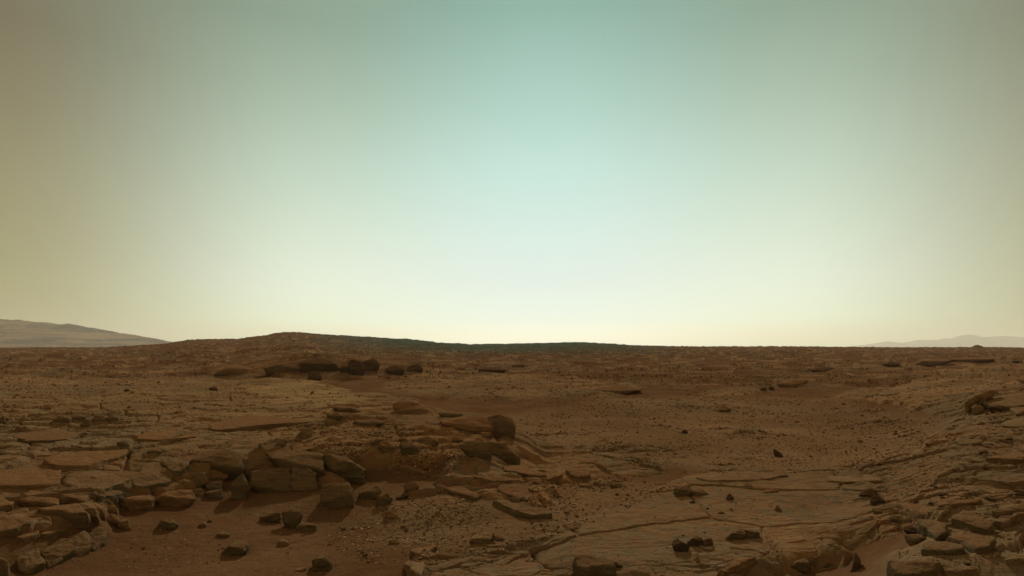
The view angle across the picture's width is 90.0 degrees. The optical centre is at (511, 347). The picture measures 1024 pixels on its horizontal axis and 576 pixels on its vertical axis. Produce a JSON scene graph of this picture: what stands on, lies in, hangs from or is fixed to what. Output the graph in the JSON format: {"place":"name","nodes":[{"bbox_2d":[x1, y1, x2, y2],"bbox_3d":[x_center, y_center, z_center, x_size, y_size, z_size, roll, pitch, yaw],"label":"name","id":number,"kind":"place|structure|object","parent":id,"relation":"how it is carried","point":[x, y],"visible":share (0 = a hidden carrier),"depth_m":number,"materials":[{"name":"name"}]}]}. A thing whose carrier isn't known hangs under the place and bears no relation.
{"place":"outdoors","nodes":[
{"label":"outdoors","id":0,"kind":"place"},
{"bbox_2d":[0,319,170,347],"bbox_3d":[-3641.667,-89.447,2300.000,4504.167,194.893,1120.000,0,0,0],"label":"mountain","id":1,"kind":"structure","parent":0,"point":[19,333],"depth_m":2111.36,"materials":[{"name":"stone"}]},
{"bbox_2d":[0,332,1023,575],"bbox_3d":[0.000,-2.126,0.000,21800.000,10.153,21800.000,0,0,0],"label":"ground","id":2,"kind":"structure","parent":0,"point":[872,541],"depth_m":9.06,"materials":[{"name":"soil"}]},
{"bbox_2d":[0,557,9,575],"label":"boulder","id":3,"kind":"object","parent":2,"relation":"on","point":[4,567],"visible":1,"depth_m":4.46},
{"bbox_2d":[0,497,13,511],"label":"rock plate","id":4,"kind":"object","parent":2,"relation":"on","point":[6,505],"visible":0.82,"depth_m":5.54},
{"bbox_2d":[0,515,30,541],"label":"rock plate","id":5,"kind":"object","parent":2,"relation":"on","point":[12,526],"visible":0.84,"depth_m":4.94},
{"bbox_2d":[16,531,39,543],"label":"rock plate","id":6,"kind":"object","parent":2,"relation":"on","point":[27,538],"visible":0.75,"depth_m":4.92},
{"bbox_2d":[15,548,45,574],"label":"rock","id":7,"kind":"object","parent":2,"relation":"on","point":[30,562],"visible":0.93,"depth_m":4.66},
{"bbox_2d":[0,468,61,488],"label":"rock plate","id":8,"kind":"object","parent":2,"relation":"on","point":[31,478],"visible":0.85,"depth_m":6.32,"materials":[{"name":"stone"}]},
{"bbox_2d":[18,490,58,506],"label":"rock plate","id":9,"kind":"object","parent":2,"relation":"on","point":[32,501],"visible":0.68,"depth_m":5.68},
{"bbox_2d":[13,429,79,445],"bbox_3d":[-8.322,1.636,9.138,2.602,0.240,0.734,0,0,38],"label":"rock plate","id":10,"kind":"object","parent":2,"relation":"on","point":[48,436],"visible":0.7,"depth_m":8.94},
{"bbox_2d":[41,529,67,538],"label":"rock plate","id":11,"kind":"object","parent":2,"relation":"on","point":[53,534],"visible":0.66,"depth_m":5.11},
{"bbox_2d":[40,538,75,568],"bbox_3d":[-4.343,2.031,4.891,0.375,0.297,0.258,0,0,35],"label":"rock","id":12,"kind":"object","parent":2,"relation":"on","point":[60,551],"visible":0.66,"depth_m":4.87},
{"bbox_2d":[53,416,71,422],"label":"boulder","id":13,"kind":"object","parent":2,"relation":"on","point":[63,419],"visible":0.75,"depth_m":10.49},
{"bbox_2d":[37,503,90,531],"bbox_3d":[-4.824,1.836,5.507,0.419,0.316,0.854,0,0,-42],"label":"boulder","id":14,"kind":"object","parent":2,"relation":"on","point":[76,515],"visible":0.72,"depth_m":5.32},
{"bbox_2d":[60,493,89,503],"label":"rock plate","id":15,"kind":"object","parent":2,"relation":"on","point":[71,497],"visible":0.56,"depth_m":5.79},
{"bbox_2d":[66,531,91,557],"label":"rock","id":16,"kind":"object","parent":2,"relation":"on","point":[81,542],"visible":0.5,"depth_m":5.10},
{"bbox_2d":[42,449,128,471],"bbox_3d":[-6.030,1.615,7.247,0.771,0.240,1.044,0,0,0],"label":"rock plate","id":17,"kind":"object","parent":2,"relation":"on","point":[68,462],"visible":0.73,"depth_m":7.06,"materials":[{"name":"stone"}]},
{"bbox_2d":[85,508,99,525],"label":"boulder","id":18,"kind":"object","parent":2,"relation":"on","point":[94,516],"visible":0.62,"depth_m":5.50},
{"bbox_2d":[63,471,129,491],"bbox_3d":[-5.198,1.724,6.401,0.688,0.261,1.032,0,0,-37],"label":"rock plate","id":19,"kind":"object","parent":2,"relation":"on","point":[106,483],"visible":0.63,"depth_m":6.43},
{"bbox_2d":[89,526,106,551],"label":"rock plate","id":20,"kind":"object","parent":2,"relation":"on","point":[98,534],"visible":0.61,"depth_m":5.28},
{"bbox_2d":[96,490,124,502],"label":"rock plate","id":21,"kind":"object","parent":2,"relation":"on","point":[111,495],"visible":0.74,"depth_m":6.19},
{"bbox_2d":[105,514,119,525],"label":"boulder","id":22,"kind":"object","parent":2,"relation":"on","point":[113,519],"visible":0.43,"depth_m":5.74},
{"bbox_2d":[117,519,131,529],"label":"boulder","id":23,"kind":"object","parent":2,"relation":"on","point":[124,524],"visible":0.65,"depth_m":5.66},
{"bbox_2d":[119,495,154,510],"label":"boulder","id":24,"kind":"object","parent":2,"relation":"on","point":[140,503],"visible":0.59,"depth_m":6.28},
{"bbox_2d":[131,462,173,493],"bbox_3d":[-4.892,1.800,7.019,0.434,0.339,0.811,0,0,-25],"label":"rock plate","id":25,"kind":"object","parent":2,"relation":"on","point":[156,478],"visible":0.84,"depth_m":6.92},
{"bbox_2d":[134,428,197,442],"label":"rock plate","id":26,"kind":"object","parent":2,"relation":"on","point":[154,436],"visible":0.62,"depth_m":8.85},
{"bbox_2d":[158,517,178,529],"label":"boulder","id":27,"kind":"object","parent":2,"relation":"on","point":[166,523],"visible":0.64,"depth_m":5.74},
{"bbox_2d":[154,490,195,507],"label":"boulder","id":28,"kind":"object","parent":2,"relation":"on","point":[181,498],"visible":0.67,"depth_m":6.48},
{"bbox_2d":[160,459,189,476],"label":"rock plate","id":29,"kind":"object","parent":2,"relation":"on","point":[179,467],"visible":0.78,"depth_m":7.28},
{"bbox_2d":[189,472,207,487],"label":"boulder","id":30,"kind":"object","parent":2,"relation":"on","point":[199,479],"visible":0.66,"depth_m":7.20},
{"bbox_2d":[204,489,223,499],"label":"boulder","id":31,"kind":"object","parent":2,"relation":"on","point":[217,494],"visible":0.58,"depth_m":6.85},
{"bbox_2d":[205,481,223,490],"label":"boulder","id":32,"kind":"object","parent":2,"relation":"on","point":[213,485],"visible":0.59,"depth_m":7.14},
{"bbox_2d":[190,449,245,479],"bbox_3d":[-4.492,1.793,7.794,1.202,0.493,0.716,0,0,0],"label":"boulder","id":33,"kind":"object","parent":2,"relation":"on","point":[230,463],"visible":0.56,"depth_m":7.52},
{"bbox_2d":[214,364,250,375],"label":"boulder","id":34,"kind":"object","parent":2,"relation":"on","point":[233,369],"visible":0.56,"depth_m":38.22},
{"bbox_2d":[221,540,249,555],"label":"boulder","id":35,"kind":"object","parent":2,"relation":"on","point":[238,547],"visible":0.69,"depth_m":5.19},
{"bbox_2d":[229,473,247,500],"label":"boulder","id":36,"kind":"object","parent":2,"relation":"on","point":[238,487],"visible":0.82,"depth_m":6.79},
{"bbox_2d":[209,415,307,432],"bbox_3d":[-5.470,1.596,10.828,1.766,0.178,1.940,0,0,-36],"label":"rock plate","id":37,"kind":"object","parent":2,"relation":"on","point":[247,423],"visible":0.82,"depth_m":10.38,"materials":[{"name":"stone"}]},
{"bbox_2d":[260,512,280,522],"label":"boulder","id":38,"kind":"object","parent":2,"relation":"on","point":[275,517],"visible":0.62,"depth_m":6.09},
{"bbox_2d":[250,467,291,492],"bbox_3d":[-3.390,1.919,7.227,0.734,0.457,0.420,0,0,0],"label":"boulder","id":39,"kind":"object","parent":2,"relation":"on","point":[274,480],"visible":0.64,"depth_m":7.10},
{"bbox_2d":[263,361,299,375],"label":"boulder","id":40,"kind":"object","parent":2,"relation":"on","point":[288,366],"visible":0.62,"depth_m":35.61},
{"bbox_2d":[281,510,302,528],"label":"boulder","id":41,"kind":"object","parent":2,"relation":"on","point":[291,519],"visible":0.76,"depth_m":5.91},
{"bbox_2d":[265,450,325,477],"bbox_3d":[-3.246,1.781,7.607,1.188,0.506,0.775,0,0,0],"label":"boulder","id":42,"kind":"object","parent":2,"relation":"on","point":[312,461],"visible":0.61,"depth_m":7.34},
{"bbox_2d":[290,468,317,491],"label":"boulder","id":43,"kind":"object","parent":2,"relation":"on","point":[303,480],"visible":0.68,"depth_m":7.09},
{"bbox_2d":[296,428,312,437],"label":"boulder","id":44,"kind":"object","parent":2,"relation":"on","point":[306,432],"visible":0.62,"depth_m":8.83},
{"bbox_2d":[296,522,316,531],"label":"boulder","id":45,"kind":"object","parent":2,"relation":"on","point":[303,526],"visible":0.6,"depth_m":5.84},
{"bbox_2d":[307,371,321,379],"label":"boulder","id":46,"kind":"object","parent":2,"relation":"on","point":[314,375],"visible":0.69,"depth_m":32.50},
{"bbox_2d":[299,358,338,371],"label":"boulder","id":47,"kind":"object","parent":2,"relation":"on","point":[318,364],"visible":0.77,"depth_m":34.99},
{"bbox_2d":[312,555,332,571],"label":"boulder","id":48,"kind":"object","parent":2,"relation":"on","point":[321,563],"visible":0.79,"depth_m":4.78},
{"bbox_2d":[316,471,350,487],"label":"boulder","id":49,"kind":"object","parent":2,"relation":"on","point":[329,477],"visible":0.37,"depth_m":7.22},
{"bbox_2d":[320,482,353,509],"bbox_3d":[-2.256,1.961,6.610,0.527,0.434,0.356,0,0,0],"label":"boulder","id":50,"kind":"object","parent":2,"relation":"on","point":[336,496],"visible":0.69,"depth_m":6.48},
{"bbox_2d":[324,454,365,484],"bbox_3d":[-2.482,1.814,7.606,0.736,0.481,0.567,0,0,0],"label":"boulder","id":51,"kind":"object","parent":2,"relation":"on","point":[348,469],"visible":0.65,"depth_m":7.36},
{"bbox_2d":[332,405,358,412],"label":"boulder","id":52,"kind":"object","parent":2,"relation":"on","point":[340,408],"visible":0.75,"depth_m":12.58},
{"bbox_2d":[348,359,365,375],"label":"boulder","id":53,"kind":"object","parent":2,"relation":"on","point":[356,367],"visible":0.88,"depth_m":33.85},
{"bbox_2d":[352,419,384,425],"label":"boulder","id":54,"kind":"object","parent":2,"relation":"on","point":[371,422],"visible":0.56,"depth_m":9.99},
{"bbox_2d":[359,485,381,499],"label":"boulder","id":55,"kind":"object","parent":2,"relation":"on","point":[372,493],"visible":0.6,"depth_m":6.71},
{"bbox_2d":[363,359,379,370],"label":"boulder","id":56,"kind":"object","parent":2,"relation":"on","point":[371,364],"visible":0.85,"depth_m":35.87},
{"bbox_2d":[376,493,392,505],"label":"boulder","id":57,"kind":"object","parent":2,"relation":"on","point":[384,499],"visible":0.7,"depth_m":6.52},
{"bbox_2d":[378,440,395,452],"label":"boulder","id":58,"kind":"object","parent":2,"relation":"on","point":[386,446],"visible":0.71,"depth_m":8.13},
{"bbox_2d":[385,365,404,375],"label":"boulder","id":59,"kind":"object","parent":2,"relation":"on","point":[396,369],"visible":0.84,"depth_m":35.46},
{"bbox_2d":[399,441,419,455],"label":"boulder","id":60,"kind":"object","parent":2,"relation":"on","point":[409,447],"visible":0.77,"depth_m":8.06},
{"bbox_2d":[392,401,428,413],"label":"boulder","id":61,"kind":"object","parent":2,"relation":"on","point":[401,407],"visible":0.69,"depth_m":12.58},
{"bbox_2d":[404,481,418,492],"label":"boulder","id":62,"kind":"object","parent":2,"relation":"on","point":[410,486],"visible":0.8,"depth_m":6.84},
{"bbox_2d":[398,464,427,475],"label":"rock plate","id":63,"kind":"object","parent":2,"relation":"on","point":[410,469],"visible":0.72,"depth_m":7.83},
{"bbox_2d":[406,364,422,372],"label":"boulder","id":64,"kind":"object","parent":2,"relation":"on","point":[418,368],"visible":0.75,"depth_m":36.66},
{"bbox_2d":[404,561,425,575],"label":"rock","id":65,"kind":"object","parent":2,"relation":"on","point":[412,568],"visible":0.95,"depth_m":4.55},
{"bbox_2d":[410,545,436,556],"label":"rock plate","id":66,"kind":"object","parent":2,"relation":"on","point":[414,552],"visible":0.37,"depth_m":5.13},
{"bbox_2d":[418,436,438,446],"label":"boulder","id":67,"kind":"object","parent":2,"relation":"on","point":[433,442],"visible":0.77,"depth_m":8.65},
{"bbox_2d":[438,411,462,417],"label":"boulder","id":68,"kind":"object","parent":2,"relation":"on","point":[448,414],"visible":0.67,"depth_m":11.47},
{"bbox_2d":[443,486,480,500],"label":"rock plate","id":69,"kind":"object","parent":2,"relation":"on","point":[460,491],"visible":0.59,"depth_m":6.78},
{"bbox_2d":[439,416,493,436],"bbox_3d":[-0.878,1.544,9.927,1.099,0.437,0.791,0,0,0],"label":"boulder","id":70,"kind":"object","parent":2,"relation":"on","point":[476,424],"visible":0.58,"depth_m":9.62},
{"bbox_2d":[459,440,491,460],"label":"boulder","id":71,"kind":"object","parent":2,"relation":"on","point":[478,449],"visible":0.84,"depth_m":7.88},
{"bbox_2d":[470,532,494,543],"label":"boulder","id":72,"kind":"object","parent":2,"relation":"on","point":[483,538],"visible":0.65,"depth_m":5.25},
{"bbox_2d":[478,367,505,371],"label":"boulder","id":73,"kind":"object","parent":2,"relation":"on","point":[491,369],"visible":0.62,"depth_m":37.54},
{"bbox_2d":[474,474,520,484],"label":"rock plate","id":74,"kind":"object","parent":2,"relation":"on","point":[490,478],"visible":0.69,"depth_m":7.14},
{"bbox_2d":[488,415,515,438],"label":"boulder","id":75,"kind":"object","parent":2,"relation":"on","point":[504,426],"visible":0.71,"depth_m":9.68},
{"bbox_2d":[491,442,520,464],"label":"boulder","id":76,"kind":"object","parent":2,"relation":"on","point":[506,453],"visible":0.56,"depth_m":8.33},
{"bbox_2d":[492,499,521,515],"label":"rock plate","id":77,"kind":"object","parent":2,"relation":"on","point":[506,505],"visible":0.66,"depth_m":6.29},
{"bbox_2d":[0,336,1023,406],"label":"rubble","id":78,"kind":"object","parent":2,"relation":"on","point":[1003,357],"visible":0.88,"depth_m":42.05,"materials":[{"name":"stone"}]},
{"bbox_2d":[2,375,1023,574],"bbox_3d":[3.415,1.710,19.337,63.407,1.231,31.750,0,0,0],"label":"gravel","id":79,"kind":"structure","parent":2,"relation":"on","point":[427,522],"depth_m":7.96,"materials":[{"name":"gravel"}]},
{"bbox_2d":[502,465,545,477],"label":"rock plate","id":80,"kind":"object","parent":2,"relation":"on","point":[523,471],"visible":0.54,"depth_m":7.56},
{"bbox_2d":[497,483,556,501],"bbox_3d":[0.165,1.975,6.844,0.801,0.208,0.536,0,0,19],"label":"rock plate","id":81,"kind":"object","parent":2,"relation":"on","point":[508,489],"visible":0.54,"depth_m":6.84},
{"bbox_2d":[514,507,551,519],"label":"rock plate","id":82,"kind":"object","parent":2,"relation":"on","point":[530,513],"visible":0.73,"depth_m":5.98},
{"bbox_2d":[545,474,562,483],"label":"rock plate","id":83,"kind":"object","parent":2,"relation":"on","point":[553,478],"visible":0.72,"depth_m":7.38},
{"bbox_2d":[565,469,589,481],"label":"rock plate","id":84,"kind":"object","parent":2,"relation":"on","point":[577,474],"visible":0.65,"depth_m":7.67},
{"bbox_2d":[572,554,615,575],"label":"boulder","id":85,"kind":"object","parent":2,"relation":"on","point":[587,565],"visible":0.99,"depth_m":4.20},
{"bbox_2d":[592,452,620,458],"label":"rock plate","id":86,"kind":"object","parent":2,"relation":"on","point":[610,455],"visible":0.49,"depth_m":9.57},
{"bbox_2d":[595,385,641,394],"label":"boulder","id":87,"kind":"object","parent":2,"relation":"on","point":[626,389],"visible":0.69,"depth_m":21.93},
{"bbox_2d":[672,538,689,551],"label":"boulder","id":88,"kind":"object","parent":2,"relation":"on","point":[678,545],"visible":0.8,"depth_m":4.62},
{"bbox_2d":[673,485,691,496],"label":"boulder","id":89,"kind":"object","parent":2,"relation":"on","point":[682,490],"visible":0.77,"depth_m":6.25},
{"bbox_2d":[687,536,702,546],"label":"boulder","id":90,"kind":"object","parent":2,"relation":"on","point":[696,541],"visible":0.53,"depth_m":4.75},
{"bbox_2d":[725,529,745,540],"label":"boulder","id":91,"kind":"object","parent":2,"relation":"on","point":[739,534],"visible":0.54,"depth_m":4.92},
{"bbox_2d":[723,557,757,575],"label":"rock plate","id":92,"kind":"object","parent":2,"relation":"on","point":[742,566],"visible":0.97,"depth_m":4.33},
{"bbox_2d":[696,474,786,481],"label":"rock plate","id":93,"kind":"object","parent":2,"relation":"on","point":[729,478],"visible":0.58,"depth_m":7.05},
{"bbox_2d":[744,529,759,538],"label":"boulder","id":94,"kind":"object","parent":2,"relation":"on","point":[752,534],"visible":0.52,"depth_m":4.96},
{"bbox_2d":[776,379,807,386],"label":"boulder","id":95,"kind":"object","parent":2,"relation":"on","point":[793,383],"visible":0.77,"depth_m":34.58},
{"bbox_2d":[791,558,811,573],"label":"boulder","id":96,"kind":"object","parent":2,"relation":"on","point":[803,566],"visible":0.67,"depth_m":4.53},
{"bbox_2d":[826,474,883,485],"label":"rock plate","id":97,"kind":"object","parent":2,"relation":"on","point":[873,479],"visible":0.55,"depth_m":7.01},
{"bbox_2d":[850,553,860,571],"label":"boulder","id":98,"kind":"object","parent":2,"relation":"on","point":[856,563],"visible":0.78,"depth_m":4.31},
{"bbox_2d":[859,489,876,496],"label":"boulder","id":99,"kind":"object","parent":2,"relation":"on","point":[867,492],"visible":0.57,"depth_m":6.25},
{"bbox_2d":[870,495,885,505],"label":"boulder","id":100,"kind":"object","parent":2,"relation":"on","point":[876,499],"visible":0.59,"depth_m":5.68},
{"bbox_2d":[889,502,932,523],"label":"rock plate","id":101,"kind":"object","parent":2,"relation":"on","point":[914,512],"visible":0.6,"depth_m":4.96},
{"bbox_2d":[886,560,941,575],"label":"rock plate","id":102,"kind":"object","parent":2,"relation":"on","point":[910,568],"visible":1,"depth_m":3.47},
{"bbox_2d":[904,534,925,545],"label":"boulder","id":103,"kind":"object","parent":2,"relation":"on","point":[912,539],"visible":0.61,"depth_m":4.15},
{"bbox_2d":[916,519,948,540],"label":"rock plate","id":104,"kind":"object","parent":2,"relation":"on","point":[935,530],"visible":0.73,"depth_m":4.30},
{"bbox_2d":[913,358,951,366],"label":"boulder","id":105,"kind":"object","parent":2,"relation":"on","point":[930,362],"visible":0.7,"depth_m":61.16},
{"bbox_2d":[921,541,964,555],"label":"rock plate","id":106,"kind":"object","parent":2,"relation":"on","point":[939,548],"visible":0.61,"depth_m":3.71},
{"bbox_2d":[934,499,981,508],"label":"rock plate","id":107,"kind":"object","parent":2,"relation":"on","point":[957,503],"visible":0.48,"depth_m":4.70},
{"bbox_2d":[942,566,977,575],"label":"rock plate","id":108,"kind":"object","parent":2,"relation":"on","point":[961,571],"visible":1,"depth_m":3.47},
{"bbox_2d":[954,439,983,445],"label":"rock plate","id":109,"kind":"object","parent":2,"relation":"on","point":[962,442],"visible":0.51,"depth_m":7.96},
{"bbox_2d":[946,533,995,553],"bbox_3d":[3.489,1.532,3.870,0.439,0.203,0.299,0,0,-22],"label":"rock plate","id":110,"kind":"object","parent":2,"relation":"on","point":[974,543],"visible":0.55,"depth_m":3.81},
{"bbox_2d":[950,510,993,534],"bbox_3d":[3.901,1.523,4.317,0.353,0.194,0.276,0,0,-33],"label":"rock plate","id":111,"kind":"object","parent":2,"relation":"on","point":[974,523],"visible":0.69,"depth_m":4.26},
{"bbox_2d":[951,357,993,361],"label":"boulder","id":112,"kind":"object","parent":2,"relation":"on","point":[968,359],"visible":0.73,"depth_m":69.04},
{"bbox_2d":[971,404,983,414],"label":"boulder","id":113,"kind":"object","parent":2,"relation":"on","point":[977,409],"visible":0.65,"depth_m":12.45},
{"bbox_2d":[964,390,996,413],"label":"boulder","id":114,"kind":"object","parent":2,"relation":"on","point":[969,403],"visible":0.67,"depth_m":12.78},
{"bbox_2d":[983,393,1023,410],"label":"rock plate","id":115,"kind":"object","parent":2,"relation":"on","point":[1007,402],"visible":0.89,"depth_m":12.45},
{"bbox_2d":[985,453,1023,464],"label":"rock plate","id":116,"kind":"object","parent":2,"relation":"on","point":[1011,458],"visible":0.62,"depth_m":6.52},
{"bbox_2d":[992,504,1023,517],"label":"rock plate","id":117,"kind":"object","parent":2,"relation":"on","point":[1006,510],"visible":0.45,"depth_m":4.46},
{"bbox_2d":[994,512,1023,529],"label":"rock plate","id":118,"kind":"object","parent":2,"relation":"on","point":[1004,522],"visible":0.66,"depth_m":4.28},
{"bbox_2d":[1001,417,1023,427],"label":"rock plate","id":119,"kind":"object","parent":2,"relation":"on","point":[1016,423],"visible":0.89,"depth_m":9.43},
{"bbox_2d":[1004,553,1023,565],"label":"rock plate","id":120,"kind":"object","parent":2,"relation":"on","point":[1016,559],"visible":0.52,"depth_m":3.54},
{"bbox_2d":[1010,407,1023,415],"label":"rock plate","id":121,"kind":"object","parent":2,"relation":"on","point":[1017,411],"visible":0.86,"depth_m":11.52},
{"bbox_2d":[0,0,1023,346],"label":"sky","id":122,"kind":"structure","parent":0,"point":[826,173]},
{"bbox_2d":[847,334,1023,347],"bbox_3d":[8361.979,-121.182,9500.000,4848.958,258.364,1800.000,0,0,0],"label":"mountain","id":123,"kind":"structure","parent":0,"point":[967,340],"depth_m":9140.43,"materials":[{"name":"stone"}]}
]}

